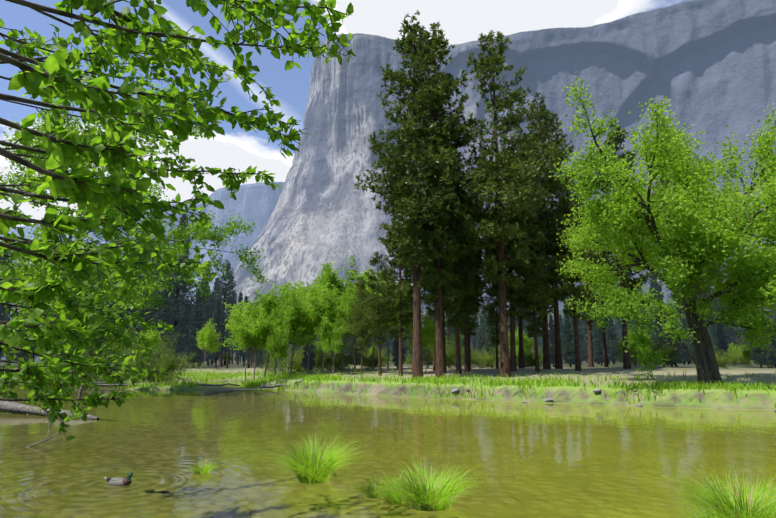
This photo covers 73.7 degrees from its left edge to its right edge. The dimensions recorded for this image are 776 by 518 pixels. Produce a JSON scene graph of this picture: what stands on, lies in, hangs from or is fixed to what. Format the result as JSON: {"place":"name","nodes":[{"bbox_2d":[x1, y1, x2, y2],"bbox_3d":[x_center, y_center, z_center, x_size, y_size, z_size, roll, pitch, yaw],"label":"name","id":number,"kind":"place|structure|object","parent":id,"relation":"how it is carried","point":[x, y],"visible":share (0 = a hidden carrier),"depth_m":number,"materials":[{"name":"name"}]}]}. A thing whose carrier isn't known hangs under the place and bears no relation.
{"place":"outdoors","nodes":[
{"label":"outdoors","id":0,"kind":"place"},
{"bbox_2d":[0,182,284,359],"bbox_3d":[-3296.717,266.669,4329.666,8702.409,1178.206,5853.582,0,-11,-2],"label":"cliffs","id":1,"kind":"structure","parent":0,"point":[256,203],"depth_m":3034.74,"materials":[{"name":"grey stone"}]},
{"bbox_2d":[0,0,691,227],"label":"sky","id":2,"kind":"structure","parent":0,"point":[462,21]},
{"bbox_2d":[0,381,775,517],"bbox_3d":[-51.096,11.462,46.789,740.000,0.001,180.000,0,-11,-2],"label":"river water","id":3,"kind":"structure","parent":0,"point":[545,460],"depth_m":12.69,"materials":[{"name":"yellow liquid"}]},
{"bbox_2d":[105,472,134,485],"bbox_3d":[-4.996,4.119,9.636,0.630,0.281,0.215,-2,-11,10],"label":"mallard duck","id":4,"kind":"object","parent":3,"relation":"on","point":[116,481],"visible":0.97,"depth_m":9.57},
{"bbox_2d":[0,360,775,409],"bbox_3d":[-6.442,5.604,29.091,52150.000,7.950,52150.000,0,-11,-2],"label":"ground","id":5,"kind":"structure","parent":0,"point":[763,400],"depth_m":34.01,"materials":[{"name":"green plant"}]},
{"bbox_2d":[0,250,11,357],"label":"bank conifer","id":6,"kind":"object","parent":5,"relation":"on","point":[2,309],"visible":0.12,"depth_m":101.14,"materials":[{"name":"green plant"}]},
{"bbox_2d":[2,261,25,365],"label":"bank conifer","id":7,"kind":"object","parent":5,"relation":"on","point":[16,309],"visible":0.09,"depth_m":96.31,"materials":[{"name":"green plant"}]},
{"bbox_2d":[0,401,98,418],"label":"fallen log","id":8,"kind":"object","parent":5,"relation":"on","point":[11,407],"visible":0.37,"depth_m":22.05,"materials":[{"name":"grey wood"}]},
{"bbox_2d":[0,345,131,386],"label":"willow thicket","id":9,"kind":"object","parent":5,"relation":"on","point":[86,374],"visible":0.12,"depth_m":48.75,"materials":[{"name":"green plant"}]},
{"bbox_2d":[117,284,138,362],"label":"bank conifer","id":10,"kind":"object","parent":5,"relation":"on","point":[133,309],"visible":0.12,"depth_m":88.41,"materials":[{"name":"green plant"}]},
{"bbox_2d":[0,86,269,363],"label":"leaning alder","id":11,"kind":"object","parent":5,"relation":"on","point":[150,289],"visible":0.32,"depth_m":37.67,"materials":[{"name":"green plant"}]},
{"bbox_2d":[133,240,162,342],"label":"bank conifer","id":12,"kind":"object","parent":5,"relation":"on","point":[152,311],"visible":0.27,"depth_m":89.34,"materials":[{"name":"green plant"}]},
{"bbox_2d":[133,328,164,358],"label":"tree","id":13,"kind":"object","parent":5,"relation":"on","point":[155,338],"visible":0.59,"depth_m":71.86,"materials":[{"name":"green plant"}]},
{"bbox_2d":[109,327,208,382],"bbox_3d":[-24.549,10.823,54.669,9.428,8.169,8.836,-10,-15,41],"label":"willow thicket","id":14,"kind":"object","parent":5,"relation":"on","point":[164,362],"visible":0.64,"depth_m":53.56,"materials":[{"name":"green plant"}]},
{"bbox_2d":[27,382,290,446],"bbox_3d":[-12.432,9.021,33.925,16.631,1.532,38.920,7,-13,-30],"label":"driftwood","id":15,"kind":"object","parent":5,"relation":"on","point":[203,384],"visible":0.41,"depth_m":42.71,"materials":[{"name":"brown wood"}]},
{"bbox_2d":[152,272,174,358],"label":"bank conifer","id":16,"kind":"object","parent":5,"relation":"on","point":[163,315],"visible":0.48,"depth_m":86.10,"materials":[{"name":"green plant"}]},
{"bbox_2d":[0,0,355,440],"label":"overhanging alder branches","id":17,"kind":"object","parent":5,"relation":"on","point":[56,73],"visible":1,"depth_m":3.80,"materials":[{"name":"green plant"}]},
{"bbox_2d":[160,213,197,366],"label":"bank conifer","id":18,"kind":"object","parent":5,"relation":"on","point":[181,311],"visible":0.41,"depth_m":97.26,"materials":[{"name":"green plant"}]},
{"bbox_2d":[178,273,196,364],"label":"bank conifer","id":19,"kind":"object","parent":5,"relation":"on","point":[190,296],"visible":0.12,"depth_m":133.33,"materials":[{"name":"green plant"}]},
{"bbox_2d":[181,288,204,367],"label":"bank conifer","id":20,"kind":"object","parent":5,"relation":"on","point":[195,321],"visible":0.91,"depth_m":87.46,"materials":[{"name":"green plant"}]},
{"bbox_2d":[189,268,212,366],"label":"bank conifer","id":21,"kind":"object","parent":5,"relation":"on","point":[206,310],"visible":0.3,"depth_m":110.30,"materials":[{"name":"green plant"}]},
{"bbox_2d":[195,317,223,369],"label":"tree","id":22,"kind":"object","parent":5,"relation":"on","point":[205,337],"visible":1,"depth_m":73.61,"materials":[{"name":"green plant"}]},
{"bbox_2d":[205,291,218,365],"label":"bank conifer","id":23,"kind":"object","parent":5,"relation":"on","point":[212,304],"visible":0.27,"depth_m":127.36,"materials":[{"name":"green plant"}]},
{"bbox_2d":[207,298,225,367],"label":"bank conifer","id":24,"kind":"object","parent":5,"relation":"on","point":[218,319],"visible":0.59,"depth_m":93.01,"materials":[{"name":"green plant"}]},
{"bbox_2d":[211,260,236,365],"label":"bank conifer","id":25,"kind":"object","parent":5,"relation":"on","point":[224,293],"visible":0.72,"depth_m":116.72,"materials":[{"name":"green plant"}]},
{"bbox_2d":[219,273,235,365],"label":"bank conifer","id":26,"kind":"object","parent":5,"relation":"on","point":[224,363],"visible":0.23,"depth_m":129.56,"materials":[{"name":"green plant"}]},
{"bbox_2d":[221,312,235,368],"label":"bank conifer","id":27,"kind":"object","parent":5,"relation":"on","point":[226,333],"visible":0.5,"depth_m":89.69,"materials":[{"name":"green plant"}]},
{"bbox_2d":[229,292,243,364],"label":"bank conifer","id":28,"kind":"object","parent":5,"relation":"on","point":[240,297],"visible":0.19,"depth_m":136.22,"materials":[{"name":"green plant"}]},
{"bbox_2d":[234,296,248,366],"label":"bank conifer","id":29,"kind":"object","parent":5,"relation":"on","point":[240,352],"visible":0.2,"depth_m":106.89,"materials":[{"name":"green plant"}]},
{"bbox_2d":[220,297,266,380],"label":"cottonwood","id":30,"kind":"object","parent":5,"relation":"on","point":[231,326],"visible":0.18,"depth_m":53.76,"materials":[{"name":"green plant"}]},
{"bbox_2d":[233,302,278,380],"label":"cottonwood","id":31,"kind":"object","parent":5,"relation":"on","point":[253,335],"visible":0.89,"depth_m":50.91,"materials":[{"name":"green plant"}]},
{"bbox_2d":[250,291,282,376],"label":"cottonwood","id":32,"kind":"object","parent":5,"relation":"on","point":[256,303],"visible":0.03,"depth_m":56.25,"materials":[{"name":"green plant"}]},
{"bbox_2d":[246,287,301,374],"bbox_3d":[-12.028,7.467,53.870,5.424,9.690,7.876,-3,-12,16],"label":"cottonwood","id":33,"kind":"object","parent":5,"relation":"on","point":[265,299],"visible":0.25,"depth_m":52.80,"materials":[{"name":"green plant"}]},
{"bbox_2d":[264,327,290,375],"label":"cottonwood","id":34,"kind":"object","parent":5,"relation":"on","point":[278,348],"visible":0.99,"depth_m":48.34,"materials":[{"name":"green plant"}]},
{"bbox_2d":[269,277,310,372],"bbox_3d":[-10.495,7.803,59.835,6.178,11.035,8.970,-2,-11,11],"label":"cottonwood","id":35,"kind":"object","parent":5,"relation":"on","point":[285,287],"visible":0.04,"depth_m":58.95,"materials":[{"name":"green plant"}]},
{"bbox_2d":[270,287,319,373],"bbox_3d":[-9.508,7.072,51.086,4.779,9.095,5.531,-6,-13,30],"label":"cottonwood","id":36,"kind":"object","parent":5,"relation":"on","point":[285,320],"visible":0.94,"depth_m":50.40,"materials":[{"name":"green plant"}]},
{"bbox_2d":[260,337,331,373],"bbox_3d":[-10.896,12.832,64.945,9.428,8.169,8.836,-10,-15,41],"label":"willow thicket","id":37,"kind":"object","parent":5,"relation":"on","point":[283,367],"visible":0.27,"depth_m":63.48,"materials":[{"name":"green plant"}]},
{"bbox_2d":[300,339,317,370],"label":"bank conifer","id":38,"kind":"object","parent":5,"relation":"on","point":[304,363],"visible":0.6,"depth_m":58.78,"materials":[{"name":"green plant"}]},
{"bbox_2d":[285,275,338,373],"bbox_3d":[-8.032,6.759,54.228,6.327,10.593,6.075,1,-11,-6],"label":"cottonwood","id":39,"kind":"object","parent":5,"relation":"on","point":[302,299],"visible":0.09,"depth_m":53.97,"materials":[{"name":"green plant"}]},
{"bbox_2d":[300,259,341,368],"bbox_3d":[-7.239,6.417,60.420,7.009,13.339,8.112,-8,-14,36],"label":"cottonwood","id":40,"kind":"object","parent":5,"relation":"on","point":[318,279],"visible":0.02,"depth_m":59.71,"materials":[{"name":"green plant"}]},
{"bbox_2d":[295,278,351,372],"bbox_3d":[-5.973,6.820,52.235,5.274,9.420,7.657,-11,-15,44],"label":"cottonwood","id":41,"kind":"object","parent":5,"relation":"on","point":[316,306],"visible":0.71,"depth_m":51.41,"materials":[{"name":"green plant"}]},
{"bbox_2d":[311,311,351,371],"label":"cottonwood","id":42,"kind":"object","parent":5,"relation":"on","point":[328,336],"visible":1,"depth_m":48.36,"materials":[{"name":"green plant"}]},
{"bbox_2d":[313,345,359,370],"bbox_3d":[-5.896,11.537,59.747,4.824,4.180,4.520,-10,-15,41],"label":"shrub","id":43,"kind":"object","parent":5,"relation":"on","point":[337,362],"visible":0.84,"depth_m":59.17,"materials":[{"name":"green plant"}]},
{"bbox_2d":[306,252,369,371],"bbox_3d":[-4.853,5.684,55.884,7.836,12.884,6.770,-4,-12,21],"label":"cottonwood","id":44,"kind":"object","parent":5,"relation":"on","point":[338,283],"visible":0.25,"depth_m":55.78,"materials":[{"name":"green plant"}]},
{"bbox_2d":[331,285,375,370],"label":"cottonwood","id":45,"kind":"object","parent":5,"relation":"on","point":[347,306],"visible":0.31,"depth_m":52.05,"materials":[{"name":"green plant"}]},
{"bbox_2d":[347,335,364,368],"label":"bank conifer","id":46,"kind":"object","parent":5,"relation":"on","point":[351,353],"visible":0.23,"depth_m":64.49,"materials":[{"name":"green plant"}]},
{"bbox_2d":[346,275,376,374],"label":"pine","id":47,"kind":"object","parent":5,"relation":"on","point":[363,324],"visible":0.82,"depth_m":48.17,"materials":[{"name":"green plant"}]},
{"bbox_2d":[350,345,386,368],"bbox_3d":[-2.050,12.018,62.291,4.253,3.685,3.986,-10,-15,41],"label":"shrub","id":48,"kind":"object","parent":5,"relation":"on","point":[367,361],"visible":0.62,"depth_m":61.83,"materials":[{"name":"green plant"}]},
{"bbox_2d":[348,267,404,370],"bbox_3d":[-1.164,6.578,57.309,6.404,11.439,9.298,-3,-11,15],"label":"cottonwood","id":49,"kind":"object","parent":5,"relation":"on","point":[366,285],"visible":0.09,"depth_m":56.02,"materials":[{"name":"green plant"}]},
{"bbox_2d":[359,251,397,375],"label":"pine","id":50,"kind":"object","parent":5,"relation":"on","point":[376,305],"visible":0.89,"depth_m":45.33,"materials":[{"name":"green plant"}]},
{"bbox_2d":[0,365,775,517],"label":"grass and sedges","id":51,"kind":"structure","parent":5,"relation":"on","point":[423,491],"depth_m":9.87,"materials":[{"name":"green plant"}]},
{"bbox_2d":[369,273,412,370],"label":"conifer tree","id":52,"kind":"object","parent":5,"relation":"on","point":[382,333],"visible":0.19,"depth_m":54.20,"materials":[{"name":"green plant"}]},
{"bbox_2d":[392,333,405,367],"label":"bank conifer","id":53,"kind":"object","parent":5,"relation":"on","point":[395,352],"visible":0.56,"depth_m":55.34,"materials":[{"name":"green plant"}]},
{"bbox_2d":[374,209,424,375],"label":"pine","id":54,"kind":"object","parent":5,"relation":"on","point":[403,319],"visible":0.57,"depth_m":44.36,"materials":[{"name":"green plant"}]},
{"bbox_2d":[354,10,480,379],"bbox_3d":[2.567,-6.014,42.016,9.394,30.868,9.984,-8,-14,37],"label":"pine","id":55,"kind":"object","parent":5,"relation":"on","point":[395,156],"visible":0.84,"depth_m":40.82,"materials":[{"name":"green plant"}]},
{"bbox_2d":[402,317,435,373],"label":"deciduous tree","id":56,"kind":"object","parent":5,"relation":"on","point":[428,334],"visible":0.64,"depth_m":45.21,"materials":[{"name":"green plant"}]},
{"bbox_2d":[421,293,450,370],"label":"pine","id":57,"kind":"object","parent":5,"relation":"on","point":[431,313],"visible":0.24,"depth_m":49.25,"materials":[{"name":"green plant"}]},
{"bbox_2d":[387,22,487,377],"bbox_3d":[3.833,-5.845,42.376,8.456,30.576,8.340,4,-12,-20],"label":"pine","id":58,"kind":"object","parent":5,"relation":"on","point":[441,291],"visible":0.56,"depth_m":41.11,"materials":[{"name":"green plant"}]},
{"bbox_2d":[401,151,482,371],"bbox_3d":[4.821,-0.906,48.499,7.586,22.599,7.679,-9,-14,40],"label":"pine","id":59,"kind":"object","parent":5,"relation":"on","point":[444,306],"visible":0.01,"depth_m":46.94,"materials":[{"name":"green plant"}]},
{"bbox_2d":[412,332,474,367],"bbox_3d":[6.047,9.898,55.511,6.303,5.461,5.907,-10,-15,41],"label":"shrub","id":60,"kind":"object","parent":5,"relation":"on","point":[450,353],"visible":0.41,"depth_m":54.65,"materials":[{"name":"green plant"}]},
{"bbox_2d":[432,153,483,373],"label":"pine","id":61,"kind":"object","parent":5,"relation":"on","point":[457,318],"visible":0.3,"depth_m":43.86,"materials":[{"name":"green plant"}]},
{"bbox_2d":[443,196,494,371],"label":"pine","id":62,"kind":"object","parent":5,"relation":"on","point":[474,303],"visible":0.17,"depth_m":46.09,"materials":[{"name":"green plant"}]},
{"bbox_2d":[453,225,491,369],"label":"pine","id":63,"kind":"object","parent":5,"relation":"on","point":[471,330],"visible":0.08,"depth_m":49.44,"materials":[{"name":"green plant"}]},
{"bbox_2d":[477,303,487,348],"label":"bank conifer","id":64,"kind":"object","parent":5,"relation":"on","point":[483,321],"visible":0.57,"depth_m":95.25,"materials":[{"name":"green plant"}]},
{"bbox_2d":[470,344,499,368],"bbox_3d":[11.464,11.596,61.018,4.474,3.877,4.193,-10,-15,41],"label":"shrub","id":65,"kind":"object","parent":5,"relation":"on","point":[486,360],"visible":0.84,"depth_m":60.35,"materials":[{"name":"green plant"}]},
{"bbox_2d":[483,313,499,365],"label":"bank conifer","id":66,"kind":"object","parent":5,"relation":"on","point":[487,345],"visible":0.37,"depth_m":65.54,"materials":[{"name":"green plant"}]},
{"bbox_2d":[481,270,509,368],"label":"pine","id":67,"kind":"object","parent":5,"relation":"on","point":[492,308],"visible":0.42,"depth_m":51.64,"materials":[{"name":"green plant"}]},
{"bbox_2d":[218,0,775,360],"bbox_3d":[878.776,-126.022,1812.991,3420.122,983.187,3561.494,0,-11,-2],"label":"cliff","id":68,"kind":"structure","parent":5,"relation":"on","point":[708,67],"depth_m":1329.92,"materials":[{"name":"stone"}]},
{"bbox_2d":[441,29,563,376],"bbox_3d":[9.202,-5.561,42.558,10.170,29.929,10.046,-9,-14,38],"label":"pine","id":69,"kind":"object","parent":5,"relation":"on","point":[493,235],"visible":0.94,"depth_m":41.53,"materials":[{"name":"green plant"}]},
{"bbox_2d":[477,135,553,371],"bbox_3d":[11.160,-0.964,46.252,6.946,21.629,6.610,-1,-11,3],"label":"pine","id":70,"kind":"object","parent":5,"relation":"on","point":[510,298],"visible":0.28,"depth_m":45.16,"materials":[{"name":"green plant"}]},
{"bbox_2d":[488,155,548,367],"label":"pine","id":71,"kind":"object","parent":5,"relation":"on","point":[521,363],"visible":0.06,"depth_m":50.05,"materials":[{"name":"green plant"}]},
{"bbox_2d":[508,329,533,353],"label":"sapling","id":72,"kind":"object","parent":5,"relation":"on","point":[528,343],"visible":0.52,"depth_m":63.74,"materials":[{"name":"green plant"}]},
{"bbox_2d":[516,348,542,366],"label":"shrub","id":73,"kind":"object","parent":5,"relation":"on","point":[531,360],"visible":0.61,"depth_m":67.66,"materials":[{"name":"green plant"}]},
{"bbox_2d":[513,209,557,371],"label":"pine","id":74,"kind":"object","parent":5,"relation":"on","point":[533,329],"visible":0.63,"depth_m":44.65,"materials":[{"name":"green plant"}]},
{"bbox_2d":[507,91,578,368],"bbox_3d":[14.685,-3.450,49.663,7.506,27.518,7.610,-6,-13,34],"label":"pine","id":75,"kind":"object","parent":5,"relation":"on","point":[543,111],"visible":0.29,"depth_m":49.06,"materials":[{"name":"green plant"}]},
{"bbox_2d":[548,314,554,366],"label":"bank conifer","id":76,"kind":"object","parent":5,"relation":"on","point":[551,339],"visible":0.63,"depth_m":69.86,"materials":[{"name":"green plant"}]},
{"bbox_2d":[513,111,605,368],"bbox_3d":[17.710,-2.660,54.862,9.432,28.096,9.547,-9,-14,42],"label":"pine","id":77,"kind":"object","parent":5,"relation":"on","point":[558,358],"visible":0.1,"depth_m":53.68,"materials":[{"name":"green plant"}]},
{"bbox_2d":[559,315,564,363],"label":"bank conifer","id":78,"kind":"object","parent":5,"relation":"on","point":[561,329],"visible":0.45,"depth_m":131.75,"materials":[{"name":"green plant"}]},
{"bbox_2d":[562,313,574,366],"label":"bank conifer","id":79,"kind":"object","parent":5,"relation":"on","point":[569,330],"visible":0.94,"depth_m":65.13,"materials":[{"name":"green plant"}]},
{"bbox_2d":[562,315,574,364],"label":"bank conifer","id":80,"kind":"object","parent":5,"relation":"on","point":[567,343],"visible":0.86,"depth_m":65.21,"materials":[{"name":"green plant"}]},
{"bbox_2d":[536,167,608,370],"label":"pine","id":81,"kind":"object","parent":5,"relation":"on","point":[566,288],"visible":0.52,"depth_m":46.09,"materials":[{"name":"green plant"}]},
{"bbox_2d":[570,311,583,360],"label":"bank conifer","id":82,"kind":"object","parent":5,"relation":"on","point":[580,344],"visible":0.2,"depth_m":105.70,"materials":[{"name":"green plant"}]},
{"bbox_2d":[573,318,587,364],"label":"bank conifer","id":83,"kind":"object","parent":5,"relation":"on","point":[581,336],"visible":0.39,"depth_m":113.29,"materials":[{"name":"green plant"}]},
{"bbox_2d":[566,172,615,366],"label":"pine","id":84,"kind":"object","parent":5,"relation":"on","point":[589,322],"visible":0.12,"depth_m":69.88,"materials":[{"name":"green plant"}]},
{"bbox_2d":[582,282,606,363],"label":"bank conifer","id":85,"kind":"object","parent":5,"relation":"on","point":[586,337],"visible":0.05,"depth_m":118.44,"materials":[{"name":"green plant"}]},
{"bbox_2d":[579,258,610,366],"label":"bank conifer","id":86,"kind":"object","parent":5,"relation":"on","point":[606,364],"visible":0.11,"depth_m":75.53,"materials":[{"name":"green plant"}]},
{"bbox_2d":[593,322,607,365],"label":"bank conifer","id":87,"kind":"object","parent":5,"relation":"on","point":[598,356],"visible":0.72,"depth_m":88.45,"materials":[{"name":"green plant"}]},
{"bbox_2d":[592,285,620,363],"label":"bank conifer","id":88,"kind":"object","parent":5,"relation":"on","point":[593,340],"visible":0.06,"depth_m":112.83,"materials":[{"name":"green plant"}]},
{"bbox_2d":[605,316,618,364],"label":"bank conifer","id":89,"kind":"object","parent":5,"relation":"on","point":[612,332],"visible":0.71,"depth_m":100.12,"materials":[{"name":"green plant"}]},
{"bbox_2d":[587,120,652,368],"bbox_3d":[26.030,-2.344,58.572,8.033,29.047,7.923,-5,-14,30],"label":"pine","id":90,"kind":"object","parent":5,"relation":"on","point":[617,140],"visible":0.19,"depth_m":57.63,"materials":[{"name":"green plant"}]},
{"bbox_2d":[609,336,653,366],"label":"shrub","id":91,"kind":"object","parent":5,"relation":"on","point":[621,360],"visible":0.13,"depth_m":74.44,"materials":[{"name":"green plant"}]},
{"bbox_2d":[620,326,684,366],"bbox_3d":[31.287,10.749,60.687,6.552,5.677,6.140,-10,-15,41],"label":"shrub","id":92,"kind":"object","parent":5,"relation":"on","point":[667,350],"visible":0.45,"depth_m":59.71,"materials":[{"name":"green plant"}]},
{"bbox_2d":[647,271,664,328],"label":"bank conifer","id":93,"kind":"object","parent":5,"relation":"on","point":[655,284],"visible":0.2,"depth_m":126.12,"materials":[{"name":"green plant"}]},
{"bbox_2d":[654,310,665,366],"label":"bank conifer","id":94,"kind":"object","parent":5,"relation":"on","point":[659,330],"visible":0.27,"depth_m":70.45,"materials":[{"name":"green plant"}]},
{"bbox_2d":[549,72,775,385],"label":"cottonwood","id":95,"kind":"object","parent":5,"relation":"on","point":[716,230],"visible":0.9,"depth_m":29.18,"materials":[{"name":"green plant"}]},
{"bbox_2d":[564,227,775,384],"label":"cottonwood","id":96,"kind":"object","parent":5,"relation":"on","point":[618,303],"visible":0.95,"depth_m":27.17,"materials":[{"name":"green plant"}]},
{"bbox_2d":[666,314,684,366],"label":"bank conifer","id":97,"kind":"object","parent":5,"relation":"on","point":[677,352],"visible":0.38,"depth_m":60.66,"materials":[{"name":"green plant"}]},
{"bbox_2d":[649,134,715,313],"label":"pine","id":98,"kind":"object","parent":5,"relation":"on","point":[701,292],"visible":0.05,"depth_m":59.83,"materials":[{"name":"green plant"}]},
{"bbox_2d":[675,306,690,364],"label":"bank conifer","id":99,"kind":"object","parent":5,"relation":"on","point":[684,359],"visible":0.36,"depth_m":103.70,"materials":[{"name":"green plant"}]},
{"bbox_2d":[682,317,693,364],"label":"bank conifer","id":100,"kind":"object","parent":5,"relation":"on","point":[685,353],"visible":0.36,"depth_m":103.57,"materials":[{"name":"green plant"}]},
{"bbox_2d":[709,313,717,352],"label":"bank conifer","id":101,"kind":"object","parent":5,"relation":"on","point":[713,327],"visible":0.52,"depth_m":102.99,"materials":[{"name":"green plant"}]},
{"bbox_2d":[715,313,728,357],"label":"bank conifer","id":102,"kind":"object","parent":5,"relation":"on","point":[721,344],"visible":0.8,"depth_m":68.26,"materials":[{"name":"green plant"}]},
{"bbox_2d":[708,264,740,350],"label":"bank conifer","id":103,"kind":"object","parent":5,"relation":"on","point":[733,330],"visible":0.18,"depth_m":123.02,"materials":[{"name":"green plant"}]},
{"bbox_2d":[715,348,734,368],"bbox_3d":[34.018,10.380,53.760,3.525,3.055,3.304,-10,-15,41],"label":"shrub","id":104,"kind":"object","parent":5,"relation":"on","point":[722,362],"visible":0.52,"depth_m":52.97,"materials":[{"name":"green plant"}]},
{"bbox_2d":[719,306,733,364],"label":"bank conifer","id":105,"kind":"object","parent":5,"relation":"on","point":[729,339],"visible":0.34,"depth_m":108.68,"materials":[{"name":"green plant"}]},
{"bbox_2d":[713,344,752,366],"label":"shrub","id":106,"kind":"object","parent":5,"relation":"on","point":[739,360],"visible":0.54,"depth_m":79.05,"materials":[{"name":"green plant"}]},
{"bbox_2d":[748,336,770,367],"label":"bank conifer","id":107,"kind":"object","parent":5,"relation":"on","point":[757,356],"visible":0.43,"depth_m":58.29,"materials":[{"name":"green plant"}]},
{"bbox_2d":[766,317,775,367],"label":"bank conifer","id":108,"kind":"object","parent":5,"relation":"on","point":[772,358],"visible":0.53,"depth_m":60.58,"materials":[{"name":"green plant"}]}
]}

